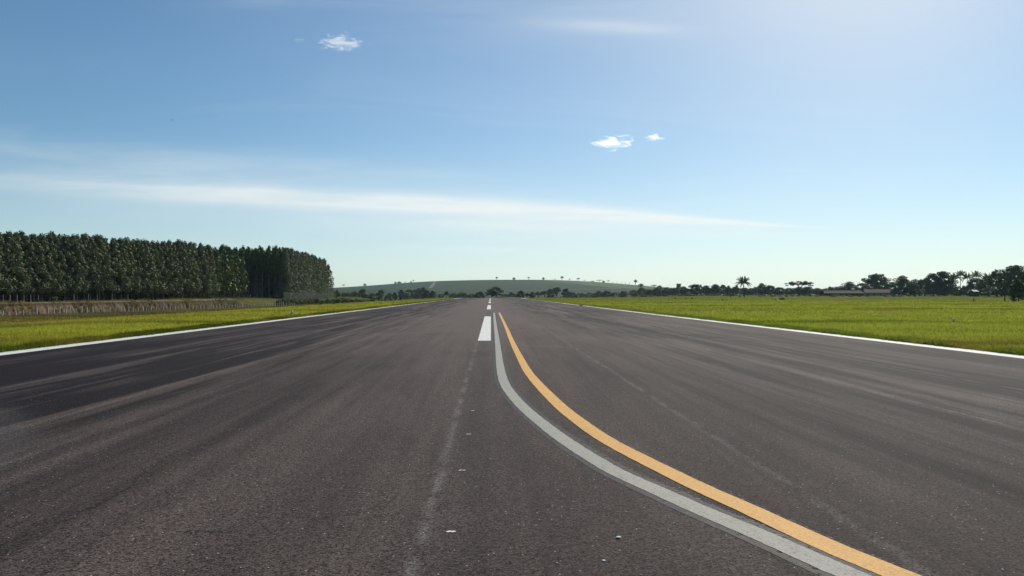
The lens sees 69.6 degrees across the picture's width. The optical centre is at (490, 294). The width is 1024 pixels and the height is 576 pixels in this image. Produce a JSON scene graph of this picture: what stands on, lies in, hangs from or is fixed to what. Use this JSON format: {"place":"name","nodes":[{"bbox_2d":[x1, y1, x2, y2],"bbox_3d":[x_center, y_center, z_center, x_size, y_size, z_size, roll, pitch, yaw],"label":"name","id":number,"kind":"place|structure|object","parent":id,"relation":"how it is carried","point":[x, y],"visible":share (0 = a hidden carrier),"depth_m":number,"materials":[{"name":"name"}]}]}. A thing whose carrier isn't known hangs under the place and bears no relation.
{"place":"outdoors","nodes":[
{"label":"outdoors","id":0,"kind":"place"},
{"bbox_2d":[0,299,246,315],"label":"earth bank","id":1,"kind":"structure","parent":0,"point":[41,306],"depth_m":140.74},
{"bbox_2d":[0,297,250,314],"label":"bank weeds","id":2,"kind":"object","parent":1,"relation":"on","point":[132,301],"visible":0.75,"depth_m":144.53,"materials":[{"name":"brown plant"}]},
{"bbox_2d":[0,295,1023,348],"bbox_3d":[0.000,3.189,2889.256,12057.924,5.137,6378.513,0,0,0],"label":"ground","id":3,"kind":"structure","parent":0,"point":[247,300],"depth_m":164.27,"materials":[{"name":"green plant"}]},
{"bbox_2d":[0,233,15,291],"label":"eucalyptus tree","id":4,"kind":"object","parent":3,"relation":"on","point":[7,265],"visible":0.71,"depth_m":134.88,"materials":[{"name":"green plant"}]},
{"bbox_2d":[0,247,16,295],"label":"eucalyptus tree","id":5,"kind":"object","parent":3,"relation":"on","point":[4,281],"visible":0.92,"depth_m":133.69,"materials":[{"name":"green plant"}]},
{"bbox_2d":[1,231,30,300],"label":"eucalyptus tree","id":6,"kind":"object","parent":3,"relation":"on","point":[9,240],"visible":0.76,"depth_m":136.53,"materials":[{"name":"green plant"}]},
{"bbox_2d":[3,232,34,300],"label":"eucalyptus tree","id":7,"kind":"object","parent":3,"relation":"on","point":[18,239],"visible":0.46,"depth_m":138.24,"materials":[{"name":"green plant"}]},
{"bbox_2d":[13,235,44,301],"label":"eucalyptus tree","id":8,"kind":"object","parent":3,"relation":"on","point":[26,241],"visible":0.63,"depth_m":140.45,"materials":[{"name":"green plant"}]},
{"bbox_2d":[17,233,49,301],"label":"eucalyptus tree","id":9,"kind":"object","parent":3,"relation":"on","point":[33,239],"visible":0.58,"depth_m":142.22,"materials":[{"name":"green plant"}]},
{"bbox_2d":[29,234,64,300],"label":"eucalyptus tree","id":10,"kind":"object","parent":3,"relation":"on","point":[43,241],"visible":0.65,"depth_m":144.40,"materials":[{"name":"green plant"}]},
{"bbox_2d":[37,234,65,300],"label":"eucalyptus tree","id":11,"kind":"object","parent":3,"relation":"on","point":[50,240],"visible":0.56,"depth_m":146.28,"materials":[{"name":"green plant"}]},
{"bbox_2d":[39,235,71,295],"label":"eucalyptus tree","id":12,"kind":"object","parent":3,"relation":"on","point":[58,244],"visible":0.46,"depth_m":148.14,"materials":[{"name":"green plant"}]},
{"bbox_2d":[51,234,80,300],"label":"eucalyptus tree","id":13,"kind":"object","parent":3,"relation":"on","point":[65,244],"visible":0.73,"depth_m":149.82,"materials":[{"name":"green plant"}]},
{"bbox_2d":[62,234,88,299],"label":"eucalyptus tree","id":14,"kind":"object","parent":3,"relation":"on","point":[72,240],"visible":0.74,"depth_m":151.82,"materials":[{"name":"green plant"}]},
{"bbox_2d":[65,234,91,299],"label":"eucalyptus tree","id":15,"kind":"object","parent":3,"relation":"on","point":[78,238],"visible":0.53,"depth_m":153.15,"materials":[{"name":"green plant"}]},
{"bbox_2d":[74,234,99,299],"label":"eucalyptus tree","id":16,"kind":"object","parent":3,"relation":"on","point":[85,239],"visible":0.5,"depth_m":155.62,"materials":[{"name":"green plant"}]},
{"bbox_2d":[79,236,104,299],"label":"eucalyptus tree","id":17,"kind":"object","parent":3,"relation":"on","point":[94,245],"visible":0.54,"depth_m":157.28,"materials":[{"name":"green plant"}]},
{"bbox_2d":[86,235,113,299],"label":"eucalyptus tree","id":18,"kind":"object","parent":3,"relation":"on","point":[99,238],"visible":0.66,"depth_m":159.56,"materials":[{"name":"green plant"}]},
{"bbox_2d":[91,237,118,299],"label":"eucalyptus tree","id":19,"kind":"object","parent":3,"relation":"on","point":[106,244],"visible":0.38,"depth_m":161.56,"materials":[{"name":"green plant"}]},
{"bbox_2d":[100,240,129,299],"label":"eucalyptus tree","id":20,"kind":"object","parent":3,"relation":"on","point":[113,248],"visible":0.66,"depth_m":163.73,"materials":[{"name":"green plant"}]},
{"bbox_2d":[101,240,128,299],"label":"eucalyptus tree","id":21,"kind":"object","parent":3,"relation":"on","point":[120,259],"visible":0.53,"depth_m":165.07,"materials":[{"name":"green plant"}]},
{"bbox_2d":[110,239,134,298],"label":"eucalyptus tree","id":22,"kind":"object","parent":3,"relation":"on","point":[121,243],"visible":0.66,"depth_m":166.66,"materials":[{"name":"green plant"}]},
{"bbox_2d":[1,233,249,300],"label":"tree plantation","id":23,"kind":"object","parent":3,"relation":"on","point":[219,259],"visible":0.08,"depth_m":225.14,"materials":[{"name":"green plant"}]},
{"bbox_2d":[115,238,140,298],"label":"eucalyptus tree","id":24,"kind":"object","parent":3,"relation":"on","point":[128,246],"visible":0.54,"depth_m":169.09,"materials":[{"name":"green plant"}]},
{"bbox_2d":[116,240,145,297],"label":"eucalyptus tree","id":25,"kind":"object","parent":3,"relation":"on","point":[134,248],"visible":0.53,"depth_m":170.56,"materials":[{"name":"green plant"}]},
{"bbox_2d":[128,239,153,298],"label":"eucalyptus tree","id":26,"kind":"object","parent":3,"relation":"on","point":[138,244],"visible":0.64,"depth_m":172.61,"materials":[{"name":"green plant"}]},
{"bbox_2d":[136,240,159,299],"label":"eucalyptus tree","id":27,"kind":"object","parent":3,"relation":"on","point":[149,260],"visible":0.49,"depth_m":174.92,"materials":[{"name":"green plant"}]},
{"bbox_2d":[2,302,294,315],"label":"post fence","id":28,"kind":"object","parent":3,"relation":"on","point":[47,311],"visible":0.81,"depth_m":147.02,"materials":[{"name":"silver metal"}]},
{"bbox_2d":[140,240,162,299],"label":"eucalyptus tree","id":29,"kind":"object","parent":3,"relation":"on","point":[150,248],"visible":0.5,"depth_m":176.69,"materials":[{"name":"green plant"}]},
{"bbox_2d":[147,241,164,299],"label":"eucalyptus tree","id":30,"kind":"object","parent":3,"relation":"on","point":[158,262],"visible":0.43,"depth_m":178.45,"materials":[{"name":"green plant"}]},
{"bbox_2d":[147,244,172,298],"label":"eucalyptus tree","id":31,"kind":"object","parent":3,"relation":"on","point":[158,247],"visible":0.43,"depth_m":180.52,"materials":[{"name":"green plant"}]},
{"bbox_2d":[153,242,178,298],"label":"eucalyptus tree","id":32,"kind":"object","parent":3,"relation":"on","point":[165,251],"visible":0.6,"depth_m":182.18,"materials":[{"name":"green plant"}]},
{"bbox_2d":[160,243,182,297],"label":"eucalyptus tree","id":33,"kind":"object","parent":3,"relation":"on","point":[172,258],"visible":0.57,"depth_m":184.00,"materials":[{"name":"green plant"}]},
{"bbox_2d":[166,244,185,298],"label":"eucalyptus tree","id":34,"kind":"object","parent":3,"relation":"on","point":[173,246],"visible":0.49,"depth_m":185.90,"materials":[{"name":"green plant"}]},
{"bbox_2d":[0,302,358,321],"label":"dry weeds","id":35,"kind":"object","parent":3,"relation":"on","point":[21,317],"visible":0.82,"depth_m":125.23,"materials":[{"name":"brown plant"}]},
{"bbox_2d":[175,239,190,298],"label":"eucalyptus tree","id":36,"kind":"object","parent":3,"relation":"on","point":[178,245],"visible":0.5,"depth_m":188.67,"materials":[{"name":"green plant"}]},
{"bbox_2d":[176,240,194,298],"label":"eucalyptus tree","id":37,"kind":"object","parent":3,"relation":"on","point":[189,265],"visible":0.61,"depth_m":190.03,"materials":[{"name":"green plant"}]},
{"bbox_2d":[175,243,200,297],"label":"eucalyptus tree","id":38,"kind":"object","parent":3,"relation":"on","point":[187,247],"visible":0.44,"depth_m":192.42,"materials":[{"name":"green plant"}]},
{"bbox_2d":[187,241,201,297],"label":"eucalyptus tree","id":39,"kind":"object","parent":3,"relation":"on","point":[193,255],"visible":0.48,"depth_m":193.44,"materials":[{"name":"green plant"}]},
{"bbox_2d":[186,242,203,297],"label":"eucalyptus tree","id":40,"kind":"object","parent":3,"relation":"on","point":[197,258],"visible":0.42,"depth_m":195.74,"materials":[{"name":"green plant"}]},
{"bbox_2d":[194,244,212,298],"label":"eucalyptus tree","id":41,"kind":"object","parent":3,"relation":"on","point":[200,248],"visible":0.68,"depth_m":197.75,"materials":[{"name":"green plant"}]},
{"bbox_2d":[194,245,215,298],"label":"eucalyptus tree","id":42,"kind":"object","parent":3,"relation":"on","point":[206,255],"visible":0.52,"depth_m":199.81,"materials":[{"name":"green plant"}]},
{"bbox_2d":[198,245,218,298],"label":"eucalyptus tree","id":43,"kind":"object","parent":3,"relation":"on","point":[211,258],"visible":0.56,"depth_m":201.63,"materials":[{"name":"green plant"}]},
{"bbox_2d":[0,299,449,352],"bbox_3d":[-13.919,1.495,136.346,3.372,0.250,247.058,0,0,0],"label":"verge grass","id":44,"kind":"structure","parent":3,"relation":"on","point":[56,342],"depth_m":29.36,"materials":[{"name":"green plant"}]},
{"bbox_2d":[0,298,452,346],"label":"field grass","id":45,"kind":"structure","parent":3,"relation":"on","point":[11,335],"depth_m":42.64,"materials":[{"name":"green plant"}]},
{"bbox_2d":[238,245,247,296],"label":"eucalyptus tree","id":46,"kind":"object","parent":3,"relation":"on","point":[243,250],"visible":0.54,"depth_m":261.43,"materials":[{"name":"green plant"}]},
{"bbox_2d":[243,246,255,296],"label":"eucalyptus tree","id":47,"kind":"object","parent":3,"relation":"on","point":[248,257],"visible":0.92,"depth_m":261.55,"materials":[{"name":"green plant"}]},
{"bbox_2d":[223,251,278,296],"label":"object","id":48,"kind":"object","parent":3,"relation":"on","point":[257,285],"visible":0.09,"depth_m":279.75,"materials":[{"name":"black plant"}]},
{"bbox_2d":[250,248,262,296],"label":"eucalyptus tree","id":49,"kind":"object","parent":3,"relation":"on","point":[255,260],"visible":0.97,"depth_m":261.26,"materials":[{"name":"green plant"}]},
{"bbox_2d":[256,248,268,296],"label":"eucalyptus tree","id":50,"kind":"object","parent":3,"relation":"on","point":[263,260],"visible":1,"depth_m":261.37,"materials":[{"name":"green plant"}]},
{"bbox_2d":[265,246,273,296],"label":"eucalyptus tree","id":51,"kind":"object","parent":3,"relation":"on","point":[269,255],"visible":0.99,"depth_m":262.18,"materials":[{"name":"green plant"}]},
{"bbox_2d":[270,245,280,297],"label":"eucalyptus tree","id":52,"kind":"object","parent":3,"relation":"on","point":[277,257],"visible":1,"depth_m":261.75,"materials":[{"name":"green plant"}]},
{"bbox_2d":[275,248,294,298],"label":"eucalyptus tree","id":53,"kind":"object","parent":3,"relation":"on","point":[285,262],"visible":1,"depth_m":262.44,"materials":[{"name":"green plant"}]},
{"bbox_2d":[279,250,293,298],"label":"eucalyptus tree","id":54,"kind":"object","parent":3,"relation":"on","point":[285,282],"visible":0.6,"depth_m":264.49,"materials":[{"name":"green plant"}]},
{"bbox_2d":[281,247,297,298],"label":"eucalyptus tree","id":55,"kind":"object","parent":3,"relation":"on","point":[291,265],"visible":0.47,"depth_m":267.35,"materials":[{"name":"green plant"}]},
{"bbox_2d":[289,247,301,298],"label":"eucalyptus tree","id":56,"kind":"object","parent":3,"relation":"on","point":[296,269],"visible":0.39,"depth_m":269.30,"materials":[{"name":"green plant"}]},
{"bbox_2d":[295,254,303,297],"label":"eucalyptus tree","id":57,"kind":"object","parent":3,"relation":"on","point":[301,284],"visible":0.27,"depth_m":275.97,"materials":[{"name":"green plant"}]},
{"bbox_2d":[295,250,306,298],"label":"eucalyptus tree","id":58,"kind":"object","parent":3,"relation":"on","point":[297,253],"visible":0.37,"depth_m":277.93,"materials":[{"name":"green plant"}]},
{"bbox_2d":[299,253,307,298],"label":"eucalyptus tree","id":59,"kind":"object","parent":3,"relation":"on","point":[303,273],"visible":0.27,"depth_m":282.58,"materials":[{"name":"green plant"}]},
{"bbox_2d":[301,251,309,298],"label":"eucalyptus tree","id":60,"kind":"object","parent":3,"relation":"on","point":[304,266],"visible":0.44,"depth_m":284.69,"materials":[{"name":"green plant"}]},
{"bbox_2d":[304,253,312,297],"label":"eucalyptus tree","id":61,"kind":"object","parent":3,"relation":"on","point":[307,266],"visible":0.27,"depth_m":289.54,"materials":[{"name":"green plant"}]},
{"bbox_2d":[307,254,315,298],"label":"eucalyptus tree","id":62,"kind":"object","parent":3,"relation":"on","point":[311,278],"visible":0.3,"depth_m":295.76,"materials":[{"name":"green plant"}]},
{"bbox_2d":[310,257,317,298],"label":"eucalyptus tree","id":63,"kind":"object","parent":3,"relation":"on","point":[314,275],"visible":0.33,"depth_m":300.40,"materials":[{"name":"green plant"}]},
{"bbox_2d":[312,254,320,297],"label":"eucalyptus tree","id":64,"kind":"object","parent":3,"relation":"on","point":[316,277],"visible":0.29,"depth_m":304.88,"materials":[{"name":"green plant"}]},
{"bbox_2d":[314,257,322,298],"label":"eucalyptus tree","id":65,"kind":"object","parent":3,"relation":"on","point":[318,267],"visible":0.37,"depth_m":307.13,"materials":[{"name":"green plant"}]},
{"bbox_2d":[326,264,336,298],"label":"eucalyptus tree","id":66,"kind":"object","parent":3,"relation":"on","point":[330,274],"visible":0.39,"depth_m":331.34,"materials":[{"name":"green plant"}]},
{"bbox_2d":[484,289,499,296],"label":"tree","id":67,"kind":"object","parent":3,"relation":"on","point":[493,292],"visible":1,"depth_m":518.32,"materials":[{"name":"green plant"}]},
{"bbox_2d":[0,298,1023,575],"bbox_3d":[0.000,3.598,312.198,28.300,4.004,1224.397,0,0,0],"label":"runway","id":68,"kind":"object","parent":3,"relation":"on","point":[490,436],"visible":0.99,"depth_m":7.54,"materials":[{"name":"grey asphalt"}]},
{"bbox_2d":[546,288,554,297],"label":"tree","id":69,"kind":"object","parent":3,"relation":"on","point":[551,293],"visible":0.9,"depth_m":617.79,"materials":[{"name":"green plant"}]},
{"bbox_2d":[659,287,670,295],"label":"tree","id":70,"kind":"object","parent":3,"relation":"on","point":[665,290],"visible":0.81,"depth_m":618.58,"materials":[{"name":"green plant"}]},
{"bbox_2d":[668,288,680,294],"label":"tree","id":71,"kind":"object","parent":3,"relation":"on","point":[674,291],"visible":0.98,"depth_m":608.81,"materials":[{"name":"green plant"}]},
{"bbox_2d":[686,284,701,294],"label":"tree","id":72,"kind":"object","parent":3,"relation":"on","point":[694,289],"visible":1,"depth_m":598.33,"materials":[{"name":"green plant"}]},
{"bbox_2d":[700,285,713,294],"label":"tree","id":73,"kind":"object","parent":3,"relation":"on","point":[706,289],"visible":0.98,"depth_m":597.40,"materials":[{"name":"green plant"}]},
{"bbox_2d":[710,284,722,294],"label":"tree","id":74,"kind":"object","parent":3,"relation":"on","point":[715,288],"visible":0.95,"depth_m":597.57,"materials":[{"name":"green plant"}]},
{"bbox_2d":[734,276,751,295],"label":"palm tree","id":75,"kind":"object","parent":3,"relation":"on","point":[741,281],"visible":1,"depth_m":399.48,"materials":[{"name":"green plant"}]},
{"bbox_2d":[751,283,767,294],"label":"tree","id":76,"kind":"object","parent":3,"relation":"on","point":[761,287],"visible":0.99,"depth_m":587.07,"materials":[{"name":"green plant"}]},
{"bbox_2d":[763,285,777,294],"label":"tree","id":77,"kind":"object","parent":3,"relation":"on","point":[772,289],"visible":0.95,"depth_m":587.75,"materials":[{"name":"green plant"}]},
{"bbox_2d":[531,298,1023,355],"bbox_3d":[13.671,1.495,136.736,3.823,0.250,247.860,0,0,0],"label":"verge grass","id":78,"kind":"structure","parent":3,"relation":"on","point":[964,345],"depth_m":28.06,"materials":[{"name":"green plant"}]},
{"bbox_2d":[774,287,784,294],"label":"tree","id":79,"kind":"object","parent":3,"relation":"on","point":[779,291],"visible":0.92,"depth_m":588.09,"materials":[{"name":"green plant"}]},
{"bbox_2d":[782,288,795,294],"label":"tree","id":80,"kind":"object","parent":3,"relation":"on","point":[786,291],"visible":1,"depth_m":558.67,"materials":[{"name":"green plant"}]},
{"bbox_2d":[792,287,805,294],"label":"tree","id":81,"kind":"object","parent":3,"relation":"on","point":[796,289],"visible":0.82,"depth_m":557.70,"materials":[{"name":"green plant"}]},
{"bbox_2d":[785,281,813,295],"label":"umbrella tree","id":82,"kind":"object","parent":3,"relation":"on","point":[800,283],"visible":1,"depth_m":518.04,"materials":[{"name":"green plant"}]},
{"bbox_2d":[800,287,814,294],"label":"tree","id":83,"kind":"object","parent":3,"relation":"on","point":[809,290],"visible":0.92,"depth_m":558.30,"materials":[{"name":"green plant"}]},
{"bbox_2d":[820,291,863,295],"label":"shed","id":84,"kind":"structure","parent":3,"relation":"on","point":[840,293],"depth_m":457.13,"materials":[{"name":"grey"}]},
{"bbox_2d":[838,281,859,290],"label":"tree","id":85,"kind":"object","parent":3,"relation":"on","point":[849,286],"visible":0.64,"depth_m":538.42,"materials":[{"name":"green plant"}]},
{"bbox_2d":[861,274,891,288],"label":"tree","id":86,"kind":"object","parent":3,"relation":"on","point":[872,280],"visible":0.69,"depth_m":516.87,"materials":[{"name":"green plant"}]},
{"bbox_2d":[861,289,895,295],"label":"house","id":87,"kind":"structure","parent":3,"relation":"on","point":[877,292],"depth_m":466.13,"materials":[{"name":"paint"}]},
{"bbox_2d":[889,275,918,295],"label":"tree","id":88,"kind":"object","parent":3,"relation":"on","point":[904,282],"visible":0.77,"depth_m":428.51,"materials":[{"name":"green plant"}]},
{"bbox_2d":[891,286,922,295],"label":"scrub tree","id":89,"kind":"object","parent":3,"relation":"on","point":[911,291],"visible":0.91,"depth_m":422.34,"materials":[{"name":"green plant"}]},
{"bbox_2d":[922,273,943,295],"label":"tree","id":90,"kind":"object","parent":3,"relation":"on","point":[928,283],"visible":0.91,"depth_m":398.44,"materials":[{"name":"green plant"}]},
{"bbox_2d":[920,286,953,295],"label":"scrub tree","id":91,"kind":"object","parent":3,"relation":"on","point":[946,290],"visible":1,"depth_m":392.77,"materials":[{"name":"green plant"}]},
{"bbox_2d":[932,271,958,295],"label":"tree","id":92,"kind":"object","parent":3,"relation":"on","point":[944,276],"visible":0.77,"depth_m":397.60,"materials":[{"name":"green plant"}]},
{"bbox_2d":[951,289,966,295],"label":"scrub tree","id":93,"kind":"object","parent":3,"relation":"on","point":[958,292],"visible":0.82,"depth_m":418.18,"materials":[{"name":"green plant"}]},
{"bbox_2d":[963,278,980,292],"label":"tree","id":94,"kind":"object","parent":3,"relation":"on","point":[971,283],"visible":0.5,"depth_m":389.62,"materials":[{"name":"green plant"}]},
{"bbox_2d":[968,290,979,296],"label":"hut","id":95,"kind":"object","parent":3,"relation":"on","point":[974,293],"visible":1,"depth_m":358.28,"materials":[{"name":"grey"}]},
{"bbox_2d":[969,270,983,278],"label":"palm tree","id":96,"kind":"object","parent":3,"relation":"on","point":[977,274],"visible":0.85,"depth_m":409.53,"materials":[{"name":"green plant"}]},
{"bbox_2d":[975,275,989,295],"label":"tree","id":97,"kind":"object","parent":3,"relation":"on","point":[980,284],"visible":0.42,"depth_m":370.16,"materials":[{"name":"green plant"}]},
{"bbox_2d":[984,271,1007,296],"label":"tree","id":98,"kind":"object","parent":3,"relation":"on","point":[989,282],"visible":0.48,"depth_m":339.46,"materials":[{"name":"green plant"}]},
{"bbox_2d":[981,283,1019,296],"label":"scrub tree","id":99,"kind":"object","parent":3,"relation":"on","point":[989,290],"visible":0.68,"depth_m":324.26,"materials":[{"name":"green plant"}]},
{"bbox_2d":[991,265,1023,292],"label":"tree","id":100,"kind":"object","parent":3,"relation":"on","point":[1010,273],"visible":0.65,"depth_m":327.89,"materials":[{"name":"green plant"}]},
{"bbox_2d":[1007,279,1023,301],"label":"tree","id":101,"kind":"object","parent":3,"relation":"on","point":[1014,289],"visible":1,"depth_m":149.70,"materials":[{"name":"green plant"}]},
{"bbox_2d":[0,0,1023,290],"label":"sky","id":102,"kind":"structure","parent":0,"point":[665,143],"materials":[{"name":"blue"}]},
{"bbox_2d":[233,280,998,298],"bbox_3d":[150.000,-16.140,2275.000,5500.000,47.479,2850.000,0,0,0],"label":"hill","id":103,"kind":"structure","parent":0,"point":[468,287],"depth_m":1382.38,"materials":[{"name":"green plant"}]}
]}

